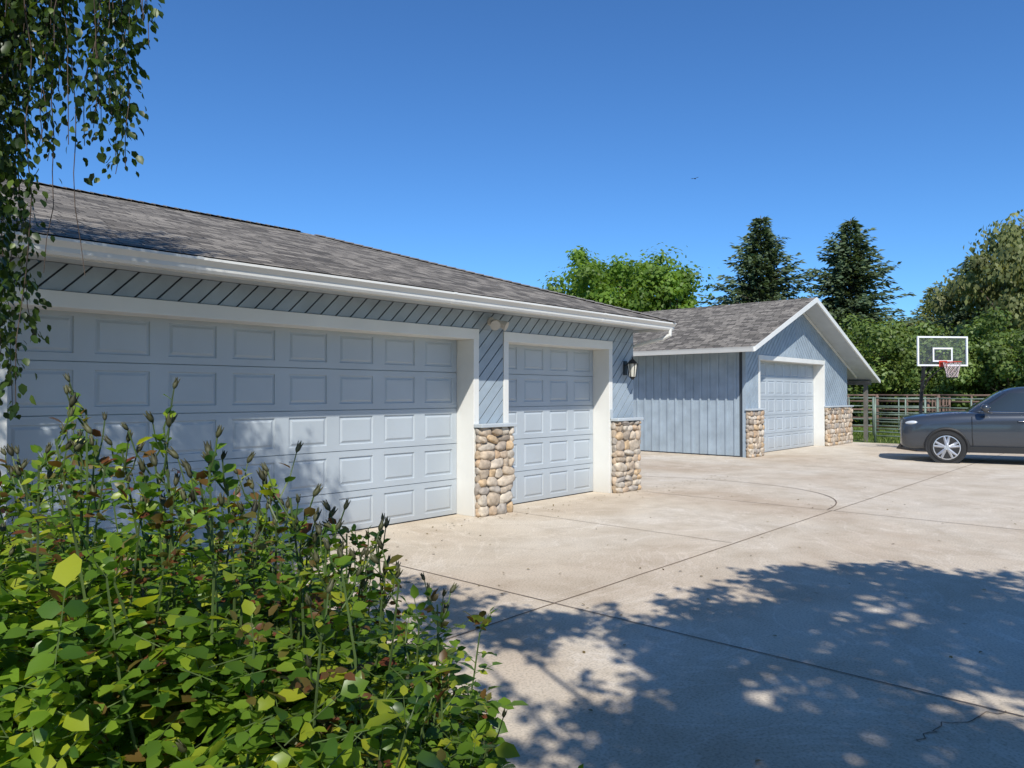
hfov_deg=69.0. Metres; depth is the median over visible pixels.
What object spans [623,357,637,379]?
wall lantern
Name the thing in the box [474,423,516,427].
pier cap
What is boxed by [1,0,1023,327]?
sky
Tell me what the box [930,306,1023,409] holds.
round shrub
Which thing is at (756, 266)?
spruce tree
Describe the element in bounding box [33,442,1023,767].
concrete driveway
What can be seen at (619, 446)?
corner pier stones
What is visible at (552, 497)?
single garage door seal
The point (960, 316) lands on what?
pine tree
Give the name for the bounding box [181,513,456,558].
double garage door seal
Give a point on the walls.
(72, 282)
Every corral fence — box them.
[847,394,990,430]
[847,397,925,437]
[874,397,983,442]
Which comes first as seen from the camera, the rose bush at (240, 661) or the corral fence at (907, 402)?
the rose bush at (240, 661)
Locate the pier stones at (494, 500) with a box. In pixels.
[474,426,514,516]
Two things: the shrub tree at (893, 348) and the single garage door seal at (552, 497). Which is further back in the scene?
the shrub tree at (893, 348)
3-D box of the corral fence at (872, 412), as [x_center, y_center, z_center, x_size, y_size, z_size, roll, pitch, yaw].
[12.374,1.300,29.365,7.081,1.590,0.078,-1,-1,40]
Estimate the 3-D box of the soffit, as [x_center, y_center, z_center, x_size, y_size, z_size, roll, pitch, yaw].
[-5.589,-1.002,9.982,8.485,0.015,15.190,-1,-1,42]
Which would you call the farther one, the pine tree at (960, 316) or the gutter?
the pine tree at (960, 316)
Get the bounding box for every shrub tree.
[833,310,944,424]
[875,323,994,420]
[883,318,922,416]
[898,336,992,411]
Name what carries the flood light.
attached to the diagonal siding
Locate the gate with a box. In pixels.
[927,397,950,412]
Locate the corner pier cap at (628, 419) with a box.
[611,417,643,420]
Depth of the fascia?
7.78 m
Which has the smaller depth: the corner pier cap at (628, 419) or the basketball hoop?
the corner pier cap at (628, 419)
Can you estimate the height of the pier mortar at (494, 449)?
1.200 m
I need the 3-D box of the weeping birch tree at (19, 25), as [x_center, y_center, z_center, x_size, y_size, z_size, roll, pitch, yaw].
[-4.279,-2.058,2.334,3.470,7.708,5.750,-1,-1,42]
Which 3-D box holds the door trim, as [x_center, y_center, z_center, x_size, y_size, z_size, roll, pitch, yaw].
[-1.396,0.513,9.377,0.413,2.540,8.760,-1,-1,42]
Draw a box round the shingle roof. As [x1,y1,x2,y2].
[0,179,671,321]
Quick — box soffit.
[0,251,646,329]
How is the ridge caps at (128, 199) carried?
attached to the shingle roof
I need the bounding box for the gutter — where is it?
[0,230,675,348]
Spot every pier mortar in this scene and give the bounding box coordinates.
[480,427,510,515]
[612,421,638,485]
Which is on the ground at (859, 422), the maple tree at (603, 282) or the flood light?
the maple tree at (603, 282)
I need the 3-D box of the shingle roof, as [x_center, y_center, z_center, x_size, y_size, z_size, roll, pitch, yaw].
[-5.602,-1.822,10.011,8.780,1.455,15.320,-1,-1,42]
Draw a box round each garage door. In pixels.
[6,307,456,576]
[509,344,592,503]
[760,361,813,451]
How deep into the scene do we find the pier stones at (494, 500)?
10.14 m
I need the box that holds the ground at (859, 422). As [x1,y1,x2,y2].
[852,415,899,443]
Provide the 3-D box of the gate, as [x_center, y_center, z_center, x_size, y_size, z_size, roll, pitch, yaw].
[15.440,1.267,26.867,0.090,1.590,5.513,-1,-1,37]
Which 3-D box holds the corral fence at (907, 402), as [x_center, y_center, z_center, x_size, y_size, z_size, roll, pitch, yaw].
[20.326,1.208,26.226,23.140,1.690,0.830,-1,-1,43]
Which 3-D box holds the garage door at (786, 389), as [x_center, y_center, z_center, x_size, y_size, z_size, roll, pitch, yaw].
[8.029,0.633,22.067,0.060,2.608,4.760,-1,-1,42]
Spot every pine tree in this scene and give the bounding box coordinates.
[906,286,945,335]
[924,255,987,411]
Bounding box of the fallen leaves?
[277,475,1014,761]
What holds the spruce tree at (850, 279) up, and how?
on the ground at (859, 422)
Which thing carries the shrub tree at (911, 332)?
on the ground at (859, 422)
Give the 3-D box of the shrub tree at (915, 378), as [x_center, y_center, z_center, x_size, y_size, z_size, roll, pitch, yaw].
[21.866,-0.138,35.891,5.325,4.789,6.864,-1,-1,42]
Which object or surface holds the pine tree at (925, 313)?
on the ground at (859, 422)
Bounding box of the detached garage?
[633,297,880,457]
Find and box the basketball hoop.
[897,336,967,451]
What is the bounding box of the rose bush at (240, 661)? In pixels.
[0,373,583,767]
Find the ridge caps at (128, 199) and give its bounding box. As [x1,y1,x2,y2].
[17,178,676,322]
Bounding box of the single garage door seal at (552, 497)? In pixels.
[513,491,592,504]
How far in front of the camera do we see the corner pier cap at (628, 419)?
12.56 m
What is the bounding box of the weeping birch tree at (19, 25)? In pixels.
[0,0,164,420]
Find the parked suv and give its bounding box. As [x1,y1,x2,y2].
[899,387,1023,463]
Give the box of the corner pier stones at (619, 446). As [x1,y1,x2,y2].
[611,420,641,492]
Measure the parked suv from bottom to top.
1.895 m
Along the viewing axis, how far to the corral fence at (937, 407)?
25.10 m
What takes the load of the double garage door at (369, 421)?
attached to the door trim
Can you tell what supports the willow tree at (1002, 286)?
on the ground at (859, 422)
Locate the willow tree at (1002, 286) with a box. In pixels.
[919,209,1023,350]
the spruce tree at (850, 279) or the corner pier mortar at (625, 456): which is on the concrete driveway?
the corner pier mortar at (625, 456)
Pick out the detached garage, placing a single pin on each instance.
(751, 380)
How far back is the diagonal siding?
8.81 m
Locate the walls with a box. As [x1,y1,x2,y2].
[9,257,625,423]
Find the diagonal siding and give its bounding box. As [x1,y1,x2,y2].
[0,256,632,423]
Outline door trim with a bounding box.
[0,287,612,543]
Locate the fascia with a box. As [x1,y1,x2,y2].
[4,250,665,332]
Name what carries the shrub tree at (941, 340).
on the ground at (859, 422)
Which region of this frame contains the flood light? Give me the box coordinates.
[487,317,508,330]
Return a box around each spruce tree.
[696,215,858,346]
[796,217,931,421]
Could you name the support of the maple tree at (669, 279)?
on the ground at (859, 422)
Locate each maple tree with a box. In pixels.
[538,242,713,311]
[624,264,701,309]
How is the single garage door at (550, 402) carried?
attached to the door trim

